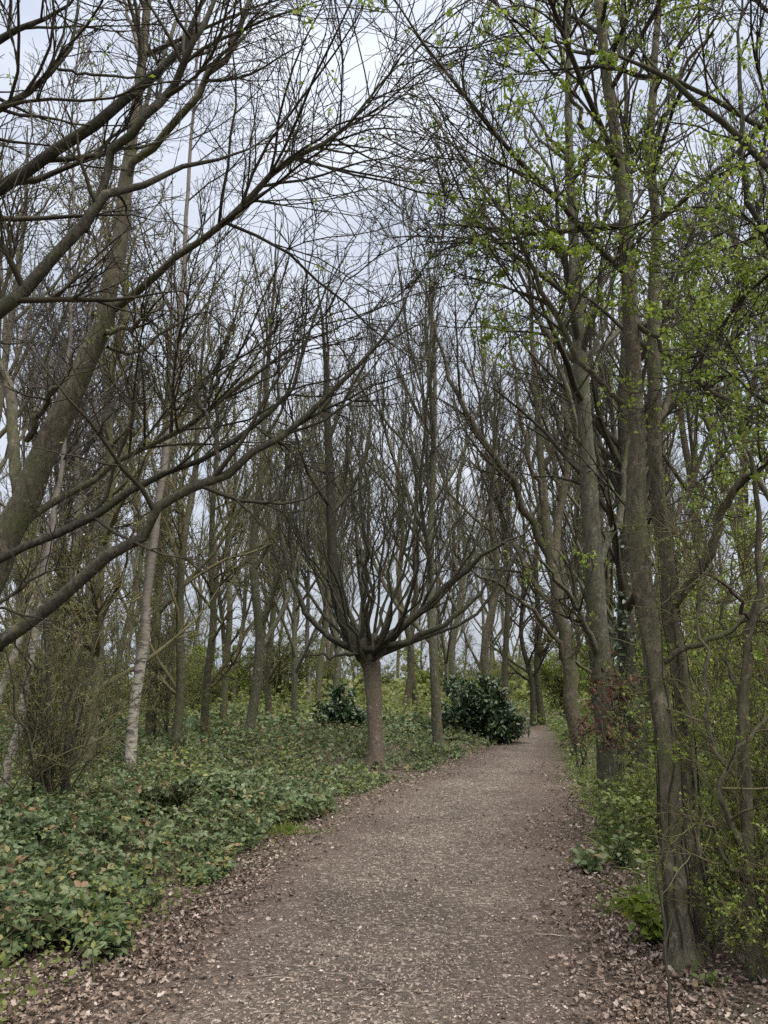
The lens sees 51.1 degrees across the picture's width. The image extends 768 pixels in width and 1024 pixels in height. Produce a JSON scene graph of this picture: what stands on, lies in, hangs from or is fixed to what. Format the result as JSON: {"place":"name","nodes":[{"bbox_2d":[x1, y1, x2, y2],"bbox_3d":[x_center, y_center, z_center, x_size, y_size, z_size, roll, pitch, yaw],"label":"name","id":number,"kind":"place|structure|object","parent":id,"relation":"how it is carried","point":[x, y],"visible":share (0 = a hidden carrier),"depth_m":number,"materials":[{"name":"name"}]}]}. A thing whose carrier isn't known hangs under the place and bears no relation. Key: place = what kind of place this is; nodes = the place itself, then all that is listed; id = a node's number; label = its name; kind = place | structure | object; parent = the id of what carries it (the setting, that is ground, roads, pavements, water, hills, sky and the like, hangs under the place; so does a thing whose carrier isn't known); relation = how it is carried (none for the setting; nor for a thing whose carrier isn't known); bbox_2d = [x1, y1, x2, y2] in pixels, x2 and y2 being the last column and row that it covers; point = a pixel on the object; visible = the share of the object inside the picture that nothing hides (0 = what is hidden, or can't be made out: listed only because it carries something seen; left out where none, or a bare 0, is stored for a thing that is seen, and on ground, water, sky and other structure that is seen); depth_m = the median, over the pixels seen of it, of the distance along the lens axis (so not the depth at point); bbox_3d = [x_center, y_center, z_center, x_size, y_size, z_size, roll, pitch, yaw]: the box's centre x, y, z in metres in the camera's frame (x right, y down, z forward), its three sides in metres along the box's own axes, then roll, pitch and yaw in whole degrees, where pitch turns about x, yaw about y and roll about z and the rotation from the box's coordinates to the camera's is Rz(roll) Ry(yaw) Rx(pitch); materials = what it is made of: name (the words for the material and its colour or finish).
{"place":"outdoors","nodes":[
{"label":"outdoors","id":0,"kind":"place"},
{"bbox_2d":[69,728,628,1023],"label":"path","id":1,"kind":"structure","parent":0,"point":[448,903],"depth_m":5.42,"materials":[{"name":"gravel"},{"name":"gravel"}]},
{"bbox_2d":[24,738,649,1023],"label":"wood chips","id":2,"kind":"object","parent":1,"relation":"on","point":[329,978],"visible":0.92,"depth_m":4.78,"materials":[{"name":"brown wood"}]},
{"bbox_2d":[0,767,767,1023],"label":"fallen twigs","id":3,"kind":"object","parent":1,"relation":"on","point":[402,924],"visible":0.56,"depth_m":4.58,"materials":[{"name":"brown wood"}]},
{"bbox_2d":[0,679,767,1023],"bbox_3d":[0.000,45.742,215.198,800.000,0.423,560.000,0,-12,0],"label":"ground","id":4,"kind":"structure","parent":0,"point":[556,753],"depth_m":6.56,"materials":[{"name":"brown plant"}]},
{"bbox_2d":[3,266,106,721],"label":"tree","id":5,"kind":"object","parent":4,"relation":"on","point":[24,457],"visible":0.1,"depth_m":22.67,"materials":[{"name":"brown plant"}]},
{"bbox_2d":[0,492,125,765],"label":"shrub","id":6,"kind":"object","parent":4,"relation":"on","point":[52,640],"visible":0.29,"depth_m":12.08,"materials":[{"name":"brown plant"}]},
{"bbox_2d":[0,13,142,497],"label":"tree","id":7,"kind":"object","parent":4,"relation":"on","point":[13,367],"visible":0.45,"depth_m":15.37,"materials":[{"name":"brown plant"}]},
{"bbox_2d":[0,198,154,705],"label":"birch tree","id":8,"kind":"object","parent":4,"relation":"on","point":[71,433],"visible":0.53,"depth_m":10.37,"materials":[{"name":"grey plant"}]},
{"bbox_2d":[0,42,162,786],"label":"birch tree","id":9,"kind":"object","parent":4,"relation":"on","point":[13,744],"visible":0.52,"depth_m":10.67,"materials":[{"name":"grey plant"}]},
{"bbox_2d":[0,245,165,720],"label":"tree","id":10,"kind":"object","parent":4,"relation":"on","point":[91,493],"visible":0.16,"depth_m":15.56,"materials":[{"name":"brown plant"}]},
{"bbox_2d":[0,517,166,813],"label":"shrub","id":11,"kind":"object","parent":4,"relation":"on","point":[47,749],"visible":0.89,"depth_m":8.31,"materials":[{"name":"brown plant"}]},
{"bbox_2d":[19,512,159,733],"bbox_3d":[-6.981,2.606,18.742,3.219,5.662,3.208,-9,-15,38],"label":"shrub","id":12,"kind":"object","parent":4,"relation":"on","point":[88,594],"visible":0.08,"depth_m":18.60,"materials":[{"name":"brown plant"}]},
{"bbox_2d":[4,134,177,734],"bbox_3d":[-7.542,-2.494,20.312,4.282,16.385,3.599,-5,-13,22],"label":"birch tree","id":13,"kind":"object","parent":4,"relation":"on","point":[52,352],"visible":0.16,"depth_m":20.08,"materials":[{"name":"brown plant"}]},
{"bbox_2d":[10,538,172,761],"bbox_3d":[-4.855,2.392,13.883,2.380,4.185,2.371,-8,-14,34],"label":"shrub","id":14,"kind":"object","parent":4,"relation":"on","point":[113,634],"visible":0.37,"depth_m":13.98,"materials":[{"name":"green plant"}]},
{"bbox_2d":[37,221,158,712],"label":"birch tree","id":15,"kind":"object","parent":4,"relation":"on","point":[101,450],"visible":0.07,"depth_m":26.59,"materials":[{"name":"brown plant"}]},
{"bbox_2d":[21,341,206,715],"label":"tree","id":16,"kind":"object","parent":4,"relation":"on","point":[141,552],"visible":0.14,"depth_m":27.64,"materials":[{"name":"brown plant"}]},
{"bbox_2d":[10,27,228,777],"bbox_3d":[-4.609,-1.736,13.772,4.098,12.374,3.844,-8,-14,34],"label":"tree","id":17,"kind":"object","parent":4,"relation":"on","point":[110,518],"visible":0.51,"depth_m":12.94,"materials":[{"name":"brown plant"}]},
{"bbox_2d":[103,569,217,750],"bbox_3d":[-4.595,2.914,16.699,2.380,4.185,2.371,6,-13,-27],"label":"shrub","id":18,"kind":"object","parent":4,"relation":"on","point":[167,702],"visible":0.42,"depth_m":16.54,"materials":[{"name":"green plant"}]},
{"bbox_2d":[128,324,220,706],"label":"tree","id":19,"kind":"object","parent":4,"relation":"on","point":[183,480],"visible":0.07,"depth_m":31.85,"materials":[{"name":"brown plant"}]},
{"bbox_2d":[74,0,287,773],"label":"birch tree","id":20,"kind":"object","parent":4,"relation":"on","point":[133,714],"visible":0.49,"depth_m":14.61,"materials":[{"name":"grey plant"}]},
{"bbox_2d":[72,139,291,751],"bbox_3d":[-4.709,-1.520,17.362,4.435,13.283,4.932,-6,-13,28],"label":"tree","id":21,"kind":"object","parent":4,"relation":"on","point":[150,715],"visible":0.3,"depth_m":17.81,"materials":[{"name":"brown plant"}]},
{"bbox_2d":[0,0,399,348],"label":"tree","id":22,"kind":"object","parent":4,"relation":"on","point":[37,275],"visible":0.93,"depth_m":5.09,"materials":[{"name":"brown plant"}]},
{"bbox_2d":[161,648,242,711],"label":"shrub","id":23,"kind":"object","parent":4,"relation":"on","point":[190,673],"visible":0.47,"depth_m":27.81,"materials":[{"name":"green plant"}]},
{"bbox_2d":[106,243,298,761],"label":"tree","id":24,"kind":"object","parent":4,"relation":"on","point":[179,683],"visible":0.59,"depth_m":15.37,"materials":[{"name":"brown plant"}]},
{"bbox_2d":[167,453,243,679],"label":"tree","id":25,"kind":"object","parent":4,"relation":"on","point":[199,599],"visible":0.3,"depth_m":40.48,"materials":[{"name":"brown plant"}]},
{"bbox_2d":[142,279,294,738],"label":"tree","id":26,"kind":"object","parent":4,"relation":"on","point":[208,680],"visible":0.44,"depth_m":19.88,"materials":[{"name":"brown plant"}]},
{"bbox_2d":[133,311,309,719],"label":"tree","id":27,"kind":"object","parent":4,"relation":"on","point":[224,697],"visible":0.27,"depth_m":23.94,"materials":[{"name":"brown plant"}]},
{"bbox_2d":[149,388,303,663],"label":"tree","id":28,"kind":"object","parent":4,"relation":"on","point":[221,611],"visible":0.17,"depth_m":37.56,"materials":[{"name":"brown plant"}]},
{"bbox_2d":[186,629,266,702],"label":"shrub","id":29,"kind":"object","parent":4,"relation":"on","point":[200,650],"visible":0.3,"depth_m":35.04,"materials":[{"name":"green plant"}]},
{"bbox_2d":[0,703,490,1023],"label":"bank seedlings","id":30,"kind":"object","parent":4,"relation":"on","point":[32,990],"visible":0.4,"depth_m":5.81,"materials":[{"name":"green plant"}]},
{"bbox_2d":[193,372,311,703],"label":"tree","id":31,"kind":"object","parent":4,"relation":"on","point":[234,688],"visible":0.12,"depth_m":35.77,"materials":[{"name":"brown plant"}]},
{"bbox_2d":[0,697,505,980],"bbox_3d":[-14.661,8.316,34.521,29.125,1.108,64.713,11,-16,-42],"label":"bramble cover","id":32,"kind":"object","parent":4,"relation":"on","point":[49,898],"visible":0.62,"depth_m":7.81,"materials":[{"name":"green plant"}]},
{"bbox_2d":[187,347,323,714],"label":"tree","id":33,"kind":"object","parent":4,"relation":"on","point":[269,659],"visible":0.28,"depth_m":26.37,"materials":[{"name":"brown plant"}]},
{"bbox_2d":[232,619,320,702],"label":"shrub","id":34,"kind":"object","parent":4,"relation":"on","point":[303,674],"visible":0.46,"depth_m":35.31,"materials":[{"name":"green plant"}]},
{"bbox_2d":[0,66,576,696],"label":"tree","id":35,"kind":"object","parent":4,"relation":"on","point":[62,596],"visible":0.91,"depth_m":5.36,"materials":[{"name":"brown plant"}]},
{"bbox_2d":[224,145,369,748],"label":"tree","id":36,"kind":"object","parent":4,"relation":"on","point":[261,640],"visible":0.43,"depth_m":18.22,"materials":[{"name":"brown plant"}]},
{"bbox_2d":[0,0,611,595],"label":"tree","id":37,"kind":"object","parent":4,"relation":"on","point":[58,422],"visible":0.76,"depth_m":6.32,"materials":[{"name":"brown plant"}]},
{"bbox_2d":[260,339,366,703],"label":"birch tree","id":38,"kind":"object","parent":4,"relation":"on","point":[307,578],"visible":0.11,"depth_m":35.76,"materials":[{"name":"brown plant"}]},
{"bbox_2d":[255,370,379,719],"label":"tree","id":39,"kind":"object","parent":4,"relation":"on","point":[296,663],"visible":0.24,"depth_m":24.48,"materials":[{"name":"brown plant"}]},
{"bbox_2d":[270,335,402,711],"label":"tree","id":40,"kind":"object","parent":4,"relation":"on","point":[318,684],"visible":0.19,"depth_m":28.94,"materials":[{"name":"brown plant"}]},
{"bbox_2d":[310,680,366,734],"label":"evergreen bush","id":41,"kind":"object","parent":4,"relation":"on","point":[340,707],"visible":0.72,"depth_m":19.59,"materials":[{"name":"green plant"}]},
{"bbox_2d":[274,330,425,692],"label":"tree","id":42,"kind":"object","parent":4,"relation":"on","point":[334,633],"visible":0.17,"depth_m":31.49,"materials":[{"name":"brown plant"}]},
{"bbox_2d":[308,431,398,702],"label":"tree","id":43,"kind":"object","parent":4,"relation":"on","point":[330,662],"visible":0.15,"depth_m":41.24,"materials":[{"name":"brown plant"}]},
{"bbox_2d":[340,647,407,694],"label":"shrub","id":44,"kind":"object","parent":4,"relation":"on","point":[360,669],"visible":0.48,"depth_m":43.09,"materials":[{"name":"green plant"}]},
{"bbox_2d":[0,668,752,754],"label":"undergrowth","id":45,"kind":"object","parent":4,"relation":"on","point":[387,688],"visible":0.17,"depth_m":33.72,"materials":[{"name":"green plant"}]},
{"bbox_2d":[294,305,467,710],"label":"tree","id":46,"kind":"object","parent":4,"relation":"on","point":[410,672],"visible":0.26,"depth_m":33.49,"materials":[{"name":"brown plant"}]},
{"bbox_2d":[207,176,570,769],"bbox_3d":[-0.342,-0.710,15.018,7.606,10.809,5.912,-8,-14,33],"label":"tree","id":47,"kind":"object","parent":4,"relation":"on","point":[364,646],"visible":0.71,"depth_m":14.26,"materials":[{"name":"brown plant"}]},
{"bbox_2d":[365,473,450,698],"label":"tree","id":48,"kind":"object","parent":4,"relation":"on","point":[399,616],"visible":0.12,"depth_m":57.22,"materials":[{"name":"brown plant"}]},
{"bbox_2d":[284,154,545,755],"bbox_3d":[0.858,-1.520,17.474,6.032,13.461,6.434,7,-13,-30],"label":"tree","id":49,"kind":"object","parent":4,"relation":"on","point":[436,721],"visible":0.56,"depth_m":17.70,"materials":[{"name":"brown plant"}]},
{"bbox_2d":[365,311,483,710],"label":"tree","id":50,"kind":"object","parent":4,"relation":"on","point":[412,627],"visible":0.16,"depth_m":35.56,"materials":[{"name":"brown plant"}]},
{"bbox_2d":[401,636,460,700],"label":"shrub","id":51,"kind":"object","parent":4,"relation":"on","point":[423,678],"visible":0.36,"depth_m":44.90,"materials":[{"name":"green plant"}]},
{"bbox_2d":[349,349,519,705],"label":"tree","id":52,"kind":"object","parent":4,"relation":"on","point":[460,602],"visible":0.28,"depth_m":32.00,"materials":[{"name":"brown plant"}]},
{"bbox_2d":[394,445,505,700],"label":"tree","id":53,"kind":"object","parent":4,"relation":"on","point":[442,635],"visible":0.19,"depth_m":35.88,"materials":[{"name":"brown plant"}]},
{"bbox_2d":[434,498,508,671],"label":"tree","id":54,"kind":"object","parent":4,"relation":"on","point":[468,645],"visible":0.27,"depth_m":39.74,"materials":[{"name":"brown plant"}]},
{"bbox_2d":[429,672,520,735],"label":"evergreen bush","id":55,"kind":"object","parent":4,"relation":"on","point":[465,709],"visible":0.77,"depth_m":19.98,"materials":[{"name":"green plant"}]},
{"bbox_2d":[436,367,544,706],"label":"tree","id":56,"kind":"object","parent":4,"relation":"on","point":[504,675],"visible":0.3,"depth_m":26.97,"materials":[{"name":"brown plant"}]},
{"bbox_2d":[436,452,544,680],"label":"tree","id":57,"kind":"object","parent":4,"relation":"on","point":[498,634],"visible":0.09,"depth_m":44.97,"materials":[{"name":"brown plant"}]},
{"bbox_2d":[471,510,530,702],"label":"tree","id":58,"kind":"object","parent":4,"relation":"on","point":[512,629],"visible":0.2,"depth_m":42.36,"materials":[{"name":"brown plant"}]},
{"bbox_2d":[471,690,531,744],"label":"evergreen bush","id":59,"kind":"object","parent":4,"relation":"on","point":[507,726],"visible":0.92,"depth_m":19.60,"materials":[{"name":"green plant"}]},
{"bbox_2d":[450,418,570,725],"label":"tree","id":60,"kind":"object","parent":4,"relation":"on","point":[521,626],"visible":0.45,"depth_m":26.63,"materials":[{"name":"brown plant"}]},
{"bbox_2d":[415,216,616,702],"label":"tree","id":61,"kind":"object","parent":4,"relation":"on","point":[485,668],"visible":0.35,"depth_m":25.31,"materials":[{"name":"brown plant"}]},
{"bbox_2d":[367,143,676,760],"bbox_3d":[2.900,-1.896,16.789,6.912,13.896,3.959,3,-12,-15],"label":"tree","id":62,"kind":"object","parent":4,"relation":"on","point":[567,653],"visible":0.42,"depth_m":16.39,"materials":[{"name":"brown plant"}]},
{"bbox_2d":[281,0,767,974],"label":"tree","id":63,"kind":"object","parent":4,"relation":"on","point":[689,954],"visible":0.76,"depth_m":4.95,"materials":[{"name":"brown plant"}]},
{"bbox_2d":[634,591,711,955],"bbox_3d":[1.661,1.313,4.733,0.296,2.369,0.300,0,-12,0],"label":"ivy","id":64,"kind":"object","parent":63,"relation":"attached to","point":[675,868],"visible":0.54,"depth_m":4.60,"materials":[{"name":"green plant"}]},
{"bbox_2d":[654,520,729,948],"bbox_3d":[1.843,1.248,4.959,0.302,2.573,0.365,0,-12,0],"label":"ivy","id":65,"kind":"object","parent":63,"relation":"attached to","point":[680,705],"visible":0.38,"depth_m":4.94,"materials":[{"name":"green plant"}]},
{"bbox_2d":[298,695,766,926],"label":"verge weeds","id":66,"kind":"object","parent":4,"relation":"on","point":[564,729],"visible":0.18,"depth_m":8.20,"materials":[{"name":"green plant"}]},
{"bbox_2d":[470,349,609,724],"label":"tree","id":67,"kind":"object","parent":4,"relation":"on","point":[539,696],"visible":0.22,"depth_m":27.75,"materials":[{"name":"brown plant"}]},
{"bbox_2d":[511,642,590,716],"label":"shrub","id":68,"kind":"object","parent":4,"relation":"on","point":[554,678],"visible":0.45,"depth_m":31.08,"materials":[{"name":"green plant"}]},
{"bbox_2d":[488,313,617,718],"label":"tree","id":69,"kind":"object","parent":4,"relation":"on","point":[568,577],"visible":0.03,"depth_m":29.06,"materials":[{"name":"brown plant"}]},
{"bbox_2d":[496,361,619,639],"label":"tree","id":70,"kind":"object","parent":4,"relation":"on","point":[561,562],"visible":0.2,"depth_m":27.20,"materials":[{"name":"brown plant"}]},
{"bbox_2d":[375,0,767,831],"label":"tree","id":71,"kind":"object","parent":4,"relation":"on","point":[595,550],"visible":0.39,"depth_m":9.28,"materials":[{"name":"brown plant"}]},
{"bbox_2d":[468,175,679,753],"bbox_3d":[4.444,-1.509,18.740,4.452,13.881,3.844,1,-12,-7],"label":"tree","id":72,"kind":"object","parent":4,"relation":"on","point":[574,535],"visible":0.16,"depth_m":18.05,"materials":[{"name":"brown plant"}]},
{"bbox_2d":[561,703,594,777],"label":"rusty bush","id":73,"kind":"object","parent":4,"relation":"on","point":[582,733],"visible":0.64,"depth_m":12.99,"materials":[{"name":"brown plant"}]},
{"bbox_2d":[396,0,767,468],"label":"tree","id":74,"kind":"object","parent":4,"relation":"on","point":[741,137],"visible":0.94,"depth_m":4.52,"materials":[{"name":"green plant"}]},
{"bbox_2d":[565,844,607,874],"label":"dock plant","id":75,"kind":"object","parent":4,"relation":"on","point":[588,861],"visible":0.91,"depth_m":6.69,"materials":[{"name":"green plant"}]},
{"bbox_2d":[438,0,767,799],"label":"tree","id":76,"kind":"object","parent":4,"relation":"on","point":[616,448],"visible":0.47,"depth_m":10.53,"materials":[{"name":"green plant"}]},
{"bbox_2d":[608,537,656,781],"bbox_3d":[3.098,1.782,10.031,0.575,3.075,0.588,-6,-13,26],"label":"ivy","id":77,"kind":"object","parent":76,"relation":"attached to","point":[619,647],"visible":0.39,"depth_m":9.95,"materials":[{"name":"green plant"}]},
{"bbox_2d":[576,650,649,832],"bbox_3d":[2.346,2.378,8.208,0.722,1.900,0.662,0,-12,0],"label":"rusty bush","id":78,"kind":"object","parent":4,"relation":"on","point":[618,698],"visible":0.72,"depth_m":8.18,"materials":[{"name":"brown plant"}]},
{"bbox_2d":[514,243,711,607],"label":"tree","id":79,"kind":"object","parent":4,"relation":"on","point":[575,514],"visible":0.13,"depth_m":23.26,"materials":[{"name":"brown plant"}]},
{"bbox_2d":[518,264,725,738],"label":"tree","id":80,"kind":"object","parent":4,"relation":"on","point":[612,573],"visible":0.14,"depth_m":19.00,"materials":[{"name":"brown plant"}]},
{"bbox_2d":[605,824,643,868],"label":"nettle plant","id":81,"kind":"object","parent":4,"relation":"on","point":[623,853],"visible":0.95,"depth_m":6.83,"materials":[{"name":"green plant"}]},
{"bbox_2d":[613,890,662,944],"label":"nettle plant","id":82,"kind":"object","parent":4,"relation":"on","point":[643,914],"visible":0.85,"depth_m":4.89,"materials":[{"name":"green plant"}]},
{"bbox_2d":[556,738,738,906],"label":"verge grass","id":83,"kind":"structure","parent":4,"relation":"on","point":[650,877],"depth_m":7.07,"materials":[{"name":"green plant"}]},
{"bbox_2d":[559,153,737,759],"bbox_3d":[5.595,-1.594,15.466,4.032,12.671,2.508,10,-15,-40],"label":"tree","id":84,"kind":"object","parent":4,"relation":"on","point":[684,444],"visible":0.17,"depth_m":15.69,"materials":[{"name":"brown plant"}]},
{"bbox_2d":[595,687,707,839],"bbox_3d":[2.619,2.417,7.615,1.222,1.501,0.897,-5,-13,23],"label":"shrub","id":85,"kind":"object","parent":4,"relation":"on","point":[639,779],"visible":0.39,"depth_m":7.63,"materials":[{"name":"green plant"}]},
{"bbox_2d":[554,261,766,711],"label":"tree","id":86,"kind":"object","parent":4,"relation":"on","point":[666,490],"visible":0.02,"depth_m":21.08,"materials":[{"name":"brown plant"}]},
{"bbox_2d":[564,21,767,578],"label":"tree","id":87,"kind":"object","parent":4,"relation":"on","point":[763,487],"visible":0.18,"depth_m":14.62,"materials":[{"name":"green plant"}]},
{"bbox_2d":[654,816,678,1023],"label":"sapling","id":88,"kind":"object","parent":4,"relation":"on","point":[665,937],"visible":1,"depth_m":3.55,"materials":[{"name":"brown plant"}]},
{"bbox_2d":[580,426,767,984],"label":"hawthorn tree","id":89,"kind":"object","parent":4,"relation":"on","point":[742,694],"visible":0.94,"depth_m":4.55,"materials":[{"name":"green plant"}]},
{"bbox_2d":[586,484,767,878],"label":"shrub","id":90,"kind":"object","parent":4,"relation":"on","point":[701,702],"visible":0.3,"depth_m":6.32,"materials":[{"name":"green plant"}]},
{"bbox_2d":[605,530,767,793],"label":"shrub","id":91,"kind":"object","parent":4,"relation":"on","point":[709,676],"visible":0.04,"depth_m":9.99,"materials":[{"name":"green plant"}]},
{"bbox_2d":[605,530,767,764],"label":"shrub","id":92,"kind":"object","parent":4,"relation":"on","point":[685,579],"visible":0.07,"depth_m":13.07,"materials":[{"name":"green plant"}]},
{"bbox_2d":[636,85,767,630],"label":"tree","id":93,"kind":"object","parent":4,"relation":"on","point":[754,345],"visible":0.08,"depth_m":19.10,"materials":[{"name":"green plant"}]},
{"bbox_2d":[639,665,767,978],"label":"shrub","id":94,"kind":"object","parent":4,"relation":"on","point":[761,896],"visible":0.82,"depth_m":4.32,"materials":[{"name":"green plant"}]},
{"bbox_2d":[641,555,767,892],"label":"shrub","id":95,"kind":"object","parent":4,"relation":"on","point":[758,668],"visible":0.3,"depth_m":4.86,"materials":[{"name":"green plant"}]},
{"bbox_2d":[647,420,767,830],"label":"shrub","id":96,"kind":"object","parent":4,"relation":"on","point":[731,479],"visible":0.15,"depth_m":7.82,"materials":[{"name":"green plant"}]},
{"bbox_2d":[681,599,767,930],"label":"shrub","id":97,"kind":"object","parent":4,"relation":"on","point":[750,752],"visible":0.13,"depth_m":5.10,"materials":[{"name":"green plant"}]},
{"bbox_2d":[683,501,767,696],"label":"shrub","id":98,"kind":"object","parent":4,"relation":"on","point":[726,569],"visible":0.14,"depth_m":10.23,"materials":[{"name":"green plant"}]},
{"bbox_2d":[0,0,767,679],"label":"sky","id":99,"kind":"structure","parent":0,"point":[30,10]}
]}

